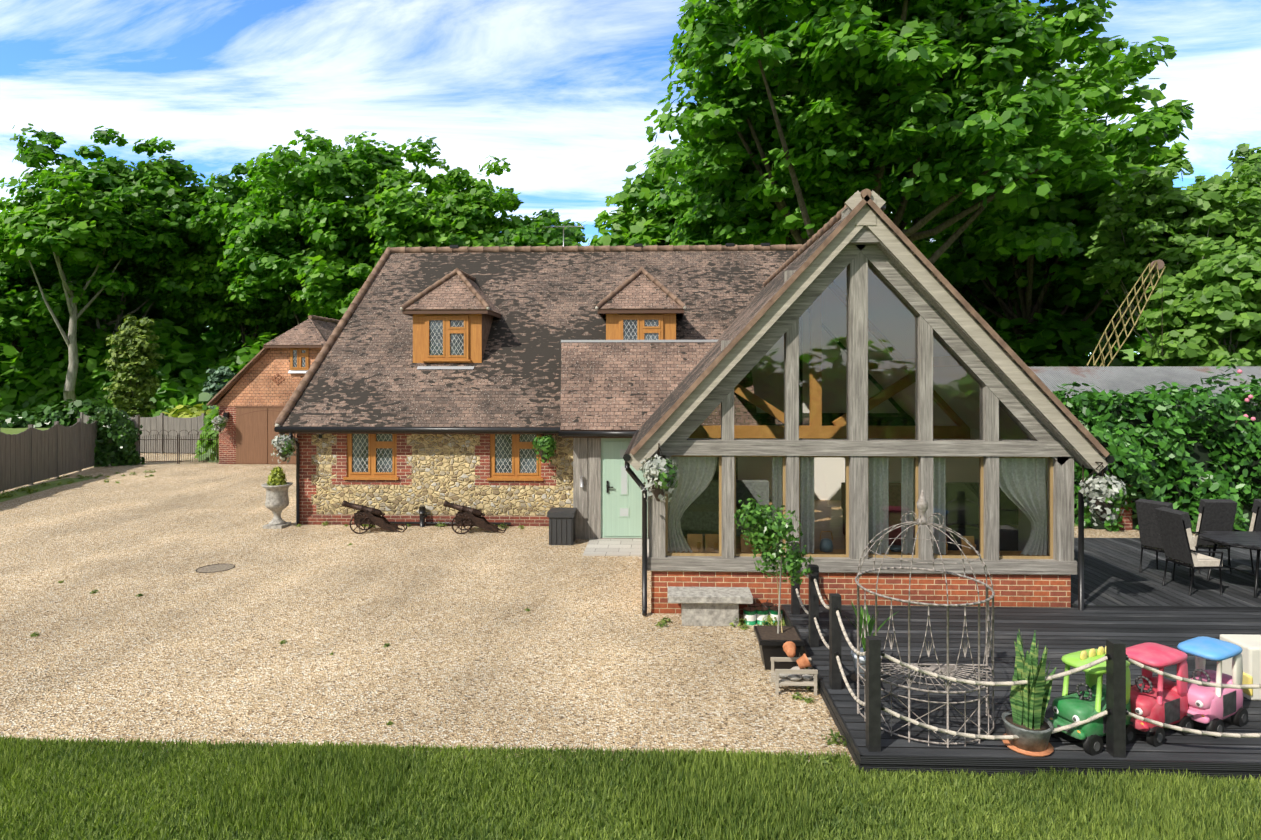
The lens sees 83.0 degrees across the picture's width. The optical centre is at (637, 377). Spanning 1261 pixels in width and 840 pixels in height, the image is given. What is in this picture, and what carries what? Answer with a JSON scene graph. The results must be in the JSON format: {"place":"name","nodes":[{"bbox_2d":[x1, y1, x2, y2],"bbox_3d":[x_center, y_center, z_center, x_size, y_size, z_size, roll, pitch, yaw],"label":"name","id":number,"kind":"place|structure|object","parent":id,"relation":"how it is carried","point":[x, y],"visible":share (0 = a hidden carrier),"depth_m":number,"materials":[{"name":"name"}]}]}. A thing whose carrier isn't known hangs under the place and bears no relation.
{"place":"outdoors","nodes":[
{"label":"outdoors","id":0,"kind":"place"},
{"bbox_2d":[0,477,93,501],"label":"verge grass","id":1,"kind":"structure","parent":0,"point":[51,484],"depth_m":21.77,"materials":[{"name":"green plant"}]},
{"bbox_2d":[297,434,572,525],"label":"house walls","id":2,"kind":"structure","parent":0,"point":[491,477],"depth_m":16.04,"materials":[{"name":"beige stone"}]},
{"bbox_2d":[0,309,1163,368],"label":"treeline","id":3,"kind":"object","parent":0,"point":[217,349],"depth_m":107.44,"materials":[{"name":"green plant"}]},
{"bbox_2d":[0,452,1194,768],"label":"gravel drive","id":4,"kind":"structure","parent":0,"point":[578,654],"depth_m":9.12,"materials":[{"name":"beige gravel"}]},
{"bbox_2d":[86,406,144,466],"bbox_3d":[-19.900,2.232,26.847,2.200,2.343,1.034,0,0,-12],"label":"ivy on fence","id":5,"kind":"object","parent":4,"relation":"on","point":[117,430],"visible":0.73,"depth_m":26.78,"materials":[{"name":"green plant"}]},
{"bbox_2d":[137,415,216,463],"bbox_3d":[-17.673,2.377,27.420,3.030,1.900,0.100,0,0,-2],"label":"iron gate","id":6,"kind":"object","parent":4,"relation":"on","point":[166,439],"visible":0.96,"depth_m":27.40,"materials":[{"name":"black metal"}]},
{"bbox_2d":[195,563,234,572],"bbox_3d":[-7.350,3.319,12.422,0.600,0.016,0.600,0,0,2],"label":"manhole cover","id":7,"kind":"object","parent":4,"relation":"on","point":[213,568],"visible":1,"depth_m":12.41,"materials":[{"name":"metal"}]},
{"bbox_2d":[206,315,339,463],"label":"garage","id":8,"kind":"structure","parent":4,"relation":"on","point":[251,398],"depth_m":27.35,"materials":[{"name":"brick"}]},
{"bbox_2d":[212,411,227,433],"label":"hanging flower basket","id":9,"kind":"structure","parent":8,"relation":"attached to","point":[220,423],"depth_m":26.95,"materials":[{"name":"plant"}]},
{"bbox_2d":[261,467,292,528],"bbox_3d":[-8.030,2.648,15.898,0.630,1.357,0.630,0,0,2],"label":"urn planter","id":10,"kind":"object","parent":4,"relation":"on","point":[276,486],"visible":1,"depth_m":15.76,"materials":[{"name":"stone"}]},
{"bbox_2d":[342,501,406,533],"bbox_3d":[-5.677,2.986,15.391,1.346,0.695,0.440,0,0,-6],"label":"cannon","id":11,"kind":"object","parent":4,"relation":"on","point":[364,515],"visible":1,"depth_m":15.30,"materials":[{"name":"metal"}]},
{"bbox_2d":[0,470,846,768],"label":"weed tufts","id":12,"kind":"object","parent":4,"relation":"on","point":[660,624],"visible":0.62,"depth_m":9.58,"materials":[{"name":"green plant"}]},
{"bbox_2d":[391,506,510,526],"bbox_3d":[-4.578,3.102,15.906,3.500,0.450,0.185,0,0,2],"label":"vent pipe stub","id":13,"kind":"object","parent":4,"relation":"on","point":[422,522],"visible":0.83,"depth_m":15.92,"materials":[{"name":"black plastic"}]},
{"bbox_2d":[443,501,506,533],"bbox_3d":[-3.497,2.986,15.344,1.346,0.695,0.440,0,0,-3],"label":"cannon","id":14,"kind":"object","parent":4,"relation":"on","point":[469,516],"visible":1,"depth_m":15.25,"materials":[{"name":"metal"}]},
{"bbox_2d":[547,507,576,544],"bbox_3d":[-1.514,2.997,14.382,0.530,0.660,0.540,0,0,2],"label":"storage bin","id":15,"kind":"object","parent":4,"relation":"on","point":[561,526],"visible":1,"depth_m":14.14,"materials":[{"name":"grey plastic"}]},
{"bbox_2d":[274,243,915,522],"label":"house roof","id":16,"kind":"structure","parent":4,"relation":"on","point":[363,375],"depth_m":17.95,"materials":[{"name":"brown tile"}]},
{"bbox_2d":[271,432,297,462],"bbox_3d":[-7.849,1.500,15.858,0.548,0.845,0.573,0,0,2],"label":"hanging flower basket","id":17,"kind":"object","parent":16,"relation":"attached to","point":[284,444],"visible":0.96,"depth_m":15.72,"materials":[{"name":"plant"}]},
{"bbox_2d":[400,268,501,368],"bbox_3d":[-4.546,-1.429,18.278,2.160,2.691,2.667,0,0,2],"label":"dormer","id":18,"kind":"object","parent":16,"relation":"on","point":[452,321],"visible":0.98,"depth_m":17.16,"materials":[{"name":"wood"}]},
{"bbox_2d":[532,433,555,462],"bbox_3d":[-2.023,1.476,15.644,0.533,0.797,0.553,0,0,-43],"label":"hanging plant","id":19,"kind":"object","parent":16,"relation":"attached to","point":[544,446],"depth_m":15.51,"materials":[{"name":"plant"}]},
{"bbox_2d":[542,220,586,246],"bbox_3d":[-2.119,-4.036,20.457,1.220,0.966,0.600,0,0,-22],"label":"tv aerial","id":20,"kind":"object","parent":16,"relation":"on","point":[563,226],"visible":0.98,"depth_m":20.44,"materials":[{"name":"silver metal"}]},
{"bbox_2d":[595,267,686,339],"bbox_3d":[0.121,-1.429,18.117,2.160,2.691,2.667,0,0,2],"label":"dormer","id":21,"kind":"object","parent":16,"relation":"attached to","point":[641,303],"visible":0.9,"depth_m":17.00,"materials":[{"name":"tile"}]},
{"bbox_2d":[583,539,648,556],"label":"doorstep paving","id":22,"kind":"structure","parent":4,"relation":"on","point":[613,547],"depth_m":13.83,"materials":[{"name":"beige stone"}]},
{"bbox_2d":[558,340,757,539],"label":"entrance block","id":23,"kind":"structure","parent":4,"relation":"on","point":[615,394],"depth_m":14.66,"materials":[{"name":"brown tile"}]},
{"bbox_2d":[668,586,752,626],"bbox_3d":[0.976,3.112,9.674,1.130,0.430,0.440,0,0,2],"label":"stone bench","id":24,"kind":"object","parent":4,"relation":"on","point":[709,606],"visible":0.98,"depth_m":9.53,"materials":[{"name":"grey stone"}]},
{"bbox_2d":[743,600,782,624],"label":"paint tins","id":25,"kind":"object","parent":4,"relation":"on","point":[754,613],"visible":0.94,"depth_m":9.61,"materials":[{"name":"green"}]},
{"bbox_2d":[734,495,813,669],"bbox_3d":[1.596,2.346,8.378,0.934,1.962,0.694,0,0,2],"label":"potted tree","id":26,"kind":"object","parent":4,"relation":"on","point":[772,640],"visible":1,"depth_m":8.29,"materials":[{"name":"green plant"}]},
{"bbox_2d":[770,641,817,695],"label":"pots and crate","id":27,"kind":"object","parent":4,"relation":"on","point":[799,675],"visible":0.88,"depth_m":7.54,"materials":[{"name":"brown wood"}]},
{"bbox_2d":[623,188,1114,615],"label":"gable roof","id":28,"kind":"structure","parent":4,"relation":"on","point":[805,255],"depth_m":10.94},
{"bbox_2d":[639,443,678,501],"bbox_3d":[0.292,1.305,9.724,0.555,0.815,0.582,0,0,2],"label":"hanging basket","id":29,"kind":"object","parent":28,"relation":"attached to","point":[660,475],"visible":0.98,"depth_m":9.56,"materials":[{"name":"plant"}]},
{"bbox_2d":[1079,462,1128,525],"bbox_3d":[6.205,1.553,9.504,0.547,0.851,0.584,0,0,2],"label":"hanging basket","id":30,"kind":"object","parent":28,"relation":"attached to","point":[1106,495],"visible":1,"depth_m":9.40,"materials":[{"name":"plant"}]},
{"bbox_2d":[1071,538,1260,609],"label":"deck","id":31,"kind":"structure","parent":4,"relation":"on","point":[1114,578],"depth_m":11.00,"materials":[{"name":"black wood"}]},
{"bbox_2d":[1135,499,1191,579],"bbox_3d":[8.378,2.545,11.364,0.647,1.199,0.554,0,0,-26],"label":"chair","id":32,"kind":"object","parent":31,"relation":"on","point":[1149,533],"visible":0.58,"depth_m":11.33,"materials":[{"name":"black wicker"}]},
{"bbox_2d":[1155,507,1223,595],"bbox_3d":[8.141,2.545,10.540,0.647,1.199,0.554,0,0,-3],"label":"chair","id":33,"kind":"object","parent":31,"relation":"on","point":[1175,526],"visible":1,"depth_m":10.40,"materials":[{"name":"black metal"}]},
{"bbox_2d":[1178,499,1236,573],"bbox_3d":[9.280,2.545,11.624,0.554,1.199,0.647,0,0,4],"label":"chair","id":34,"kind":"object","parent":31,"relation":"on","point":[1217,514],"visible":0.83,"depth_m":11.38,"materials":[{"name":"black metal"}]},
{"bbox_2d":[1198,531,1260,597],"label":"garden table","id":35,"kind":"object","parent":31,"relation":"on","point":[1251,540],"visible":0.94,"depth_m":10.59,"materials":[{"name":"black metal"}]},
{"bbox_2d":[1228,499,1260,572],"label":"chair","id":36,"kind":"object","parent":31,"relation":"on","point":[1255,524],"visible":0.35,"depth_m":11.43,"materials":[{"name":"black metal"}]},
{"bbox_2d":[0,417,1260,839],"bbox_3d":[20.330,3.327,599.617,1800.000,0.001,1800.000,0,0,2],"label":"ground","id":37,"kind":"structure","parent":0,"point":[14,431],"depth_m":5.41,"materials":[{"name":"green plant"}]},
{"bbox_2d":[0,397,105,427],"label":"garden bush","id":38,"kind":"object","parent":37,"relation":"on","point":[66,416],"visible":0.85,"depth_m":47.59,"materials":[{"name":"green plant"}]},
{"bbox_2d":[0,197,145,367],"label":"tree","id":39,"kind":"object","parent":37,"relation":"on","point":[8,204],"visible":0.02,"depth_m":67.77,"materials":[{"name":"green plant"}]},
{"bbox_2d":[0,167,169,406],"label":"tree","id":40,"kind":"object","parent":37,"relation":"on","point":[37,226],"visible":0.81,"depth_m":55.36,"materials":[{"name":"green plant"}]},
{"bbox_2d":[0,412,204,492],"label":"closeboard fence","id":41,"kind":"object","parent":37,"relation":"on","point":[31,455],"visible":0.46,"depth_m":24.25,"materials":[{"name":"grey wood"}]},
{"bbox_2d":[0,123,222,353],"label":"tree","id":42,"kind":"object","parent":37,"relation":"on","point":[155,191],"visible":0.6,"depth_m":61.27,"materials":[{"name":"green plant"}]},
{"bbox_2d":[100,314,164,416],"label":"tree","id":43,"kind":"object","parent":37,"relation":"on","point":[139,350],"visible":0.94,"depth_m":46.65,"materials":[{"name":"green plant"}]},
{"bbox_2d":[80,295,258,362],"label":"tree","id":44,"kind":"object","parent":37,"relation":"on","point":[194,337],"visible":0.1,"depth_m":91.21,"materials":[{"name":"green plant"}]},
{"bbox_2d":[0,316,341,416],"bbox_3d":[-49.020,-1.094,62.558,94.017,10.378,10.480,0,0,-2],"label":"woodland bush","id":45,"kind":"object","parent":37,"relation":"on","point":[40,379],"visible":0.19,"depth_m":60.70,"materials":[{"name":"green plant"}]},
{"bbox_2d":[162,404,212,417],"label":"garden bush","id":46,"kind":"object","parent":37,"relation":"on","point":[195,410],"visible":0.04,"depth_m":43.58,"materials":[{"name":"yellow plant"}]},
{"bbox_2d":[194,405,218,461],"bbox_3d":[-17.195,2.225,29.672,2.100,2.699,3.847,0,0,-34],"label":"climbing plant","id":47,"kind":"object","parent":37,"relation":"on","point":[208,423],"visible":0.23,"depth_m":28.59,"materials":[{"name":"green plant"}]},
{"bbox_2d":[201,366,236,410],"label":"shrub","id":48,"kind":"object","parent":37,"relation":"on","point":[221,374],"visible":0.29,"depth_m":52.35,"materials":[{"name":"green plant"}]},
{"bbox_2d":[135,179,307,353],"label":"tree","id":49,"kind":"object","parent":37,"relation":"on","point":[252,321],"visible":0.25,"depth_m":66.10,"materials":[{"name":"green plant"}]},
{"bbox_2d":[196,324,289,343],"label":"tree","id":50,"kind":"object","parent":37,"relation":"on","point":[237,337],"depth_m":84.19,"materials":[{"name":"green plant"}]},
{"bbox_2d":[185,128,460,324],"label":"tree","id":51,"kind":"object","parent":37,"relation":"on","point":[270,210],"visible":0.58,"depth_m":59.11,"materials":[{"name":"green plant"}]},
{"bbox_2d":[291,151,523,319],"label":"tree","id":52,"kind":"object","parent":37,"relation":"on","point":[455,216],"visible":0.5,"depth_m":58.86,"materials":[{"name":"green plant"}]},
{"bbox_2d":[427,174,496,215],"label":"tree","id":53,"kind":"object","parent":37,"relation":"on","point":[452,189],"depth_m":90.05,"materials":[{"name":"green plant"}]},
{"bbox_2d":[474,209,585,246],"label":"tree","id":54,"kind":"object","parent":37,"relation":"on","point":[530,232],"visible":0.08,"depth_m":63.32,"materials":[{"name":"green plant"}]},
{"bbox_2d":[585,147,771,245],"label":"oak tree","id":55,"kind":"object","parent":37,"relation":"on","point":[640,223],"visible":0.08,"depth_m":46.78,"materials":[{"name":"green plant"}]},
{"bbox_2d":[643,0,1192,263],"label":"tree","id":56,"kind":"object","parent":37,"relation":"on","point":[810,122],"visible":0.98,"depth_m":29.98,"materials":[{"name":"green plant"}]},
{"bbox_2d":[781,604,1260,780],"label":"deck","id":57,"kind":"structure","parent":37,"relation":"on","point":[1060,632],"depth_m":7.39,"materials":[{"name":"black wood"}]},
{"bbox_2d":[845,601,896,685],"bbox_3d":[2.383,2.762,7.467,0.547,0.830,0.424,0,0,-34],"label":"white pot plant","id":58,"kind":"object","parent":57,"relation":"on","point":[870,623],"visible":0.46,"depth_m":7.45,"materials":[{"name":"green plant"}]},
{"bbox_2d":[855,489,994,747],"bbox_3d":[2.690,2.113,6.733,1.224,2.128,1.224,0,0,2],"label":"garden gazebo","id":59,"kind":"object","parent":57,"relation":"on","point":[922,508],"visible":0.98,"depth_m":6.41,"materials":[{"name":"metal"}]},
{"bbox_2d":[791,542,1125,757],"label":"deck posts","id":60,"kind":"object","parent":57,"relation":"on","point":[1116,702],"visible":0.92,"depth_m":6.06,"materials":[{"name":"black paint"}]},
{"bbox_2d":[794,568,1260,739],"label":"deck ropes","id":61,"kind":"object","parent":60,"relation":"attached to","point":[1106,657],"visible":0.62,"depth_m":6.04,"materials":[{"name":"beige fabric"}]},
{"bbox_2d":[1001,630,1055,756],"bbox_3d":[3.357,2.683,6.146,0.406,0.987,0.398,0,0,-43],"label":"potted plant","id":62,"kind":"object","parent":57,"relation":"on","point":[1028,723],"visible":0.96,"depth_m":6.05,"materials":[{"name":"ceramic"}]},
{"bbox_2d":[1048,646,1135,755],"bbox_3d":[3.985,2.791,6.273,0.708,0.804,0.397,0,0,-24],"label":"toy car","id":63,"kind":"object","parent":57,"relation":"on","point":[1075,706],"visible":0.79,"depth_m":6.17,"materials":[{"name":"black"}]},
{"bbox_2d":[1126,642,1193,746],"bbox_3d":[4.611,2.823,6.421,0.708,0.740,0.397,0,0,-26],"label":"toy car","id":64,"kind":"object","parent":57,"relation":"on","point":[1160,698],"visible":0.75,"depth_m":6.31,"materials":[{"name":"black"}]},
{"bbox_2d":[1177,636,1247,738],"bbox_3d":[5.236,2.823,6.569,0.708,0.740,0.397,0,0,-28],"label":"toy car","id":65,"kind":"object","parent":57,"relation":"on","point":[1212,708],"visible":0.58,"depth_m":6.46,"materials":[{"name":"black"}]},
{"bbox_2d":[1220,634,1260,699],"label":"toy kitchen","id":66,"kind":"object","parent":57,"relation":"on","point":[1250,645],"visible":0.5,"depth_m":7.05,"materials":[{"name":"white plastic"}]},
{"bbox_2d":[892,57,1194,358],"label":"oak tree","id":67,"kind":"object","parent":37,"relation":"on","point":[968,260],"visible":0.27,"depth_m":42.15,"materials":[{"name":"green plant"}]},
{"bbox_2d":[959,248,1153,354],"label":"tree","id":68,"kind":"object","parent":37,"relation":"on","point":[1082,299],"visible":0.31,"depth_m":45.90,"materials":[{"name":"green plant"}]},
{"bbox_2d":[993,309,1232,366],"bbox_3d":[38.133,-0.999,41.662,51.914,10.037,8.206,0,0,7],"label":"woodland bush","id":69,"kind":"object","parent":37,"relation":"on","point":[1041,336],"visible":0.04,"depth_m":42.46,"materials":[{"name":"green plant"}]},
{"bbox_2d":[1109,484,1131,529],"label":"brick pier","id":70,"kind":"structure","parent":37,"relation":"on","point":[1126,522],"depth_m":15.55,"materials":[{"name":"red brick"}]},
{"bbox_2d":[1087,259,1165,366],"bbox_3d":[18.815,-0.673,28.329,4.000,8.000,2.000,0,0,2],"label":"trellis","id":71,"kind":"object","parent":37,"relation":"on","point":[1157,265],"visible":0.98,"depth_m":28.17,"materials":[{"name":"beige wood"}]},
{"bbox_2d":[1029,366,1260,407],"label":"wall","id":72,"kind":"structure","parent":37,"relation":"on","point":[1127,379],"depth_m":24.19,"materials":[{"name":"grey concrete"}]},
{"bbox_2d":[1052,360,1260,531],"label":"laurel hedge","id":73,"kind":"object","parent":37,"relation":"on","point":[1189,454],"visible":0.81,"depth_m":15.34,"materials":[{"name":"green plant"}]},
{"bbox_2d":[1078,157,1260,360],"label":"birch tree","id":74,"kind":"object","parent":37,"relation":"on","point":[1173,226],"visible":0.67,"depth_m":33.66,"materials":[{"name":"green plant"}]},
{"bbox_2d":[1125,143,1260,360],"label":"birch tree","id":75,"kind":"object","parent":37,"relation":"on","point":[1250,156],"visible":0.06,"depth_m":35.98,"materials":[{"name":"green plant"}]},
{"bbox_2d":[1136,235,1260,365],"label":"birch tree","id":76,"kind":"object","parent":37,"relation":"on","point":[1208,313],"visible":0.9,"depth_m":29.05,"materials":[{"name":"green plant"}]},
{"bbox_2d":[1146,155,1260,310],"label":"tree","id":77,"kind":"object","parent":37,"relation":"on","point":[1259,160],"depth_m":48.62,"materials":[{"name":"green plant"}]},
{"bbox_2d":[0,0,1260,355],"label":"sky","id":78,"kind":"structure","parent":0,"point":[564,91],"materials":[{"name":"blue"}]},
{"bbox_2d":[675,292,771,392],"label":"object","id":79,"kind":"object","parent":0,"point":[719,347],"visible":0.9,"depth_m":12.21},
{"bbox_2d":[668,457,1046,554],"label":"curtains","id":80,"kind":"object","parent":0,"point":[1039,485],"depth_m":10.17,"materials":[{"name":"grey fabric"}]},
{"bbox_2d":[668,281,1047,554],"bbox_3d":[3.215,0.402,12.948,6.093,4.750,5.640,0,0,2],"label":"house interior","id":81,"kind":"object","parent":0,"point":[970,519],"depth_m":12.77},
{"bbox_2d":[627,190,1108,613],"bbox_3d":[3.211,0.388,12.831,6.560,5.878,6.275,0,0,2],"label":"extension","id":82,"kind":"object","parent":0,"point":[861,241],"visible":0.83,"depth_m":9.93,"materials":[{"name":"grey wood"}]}
]}

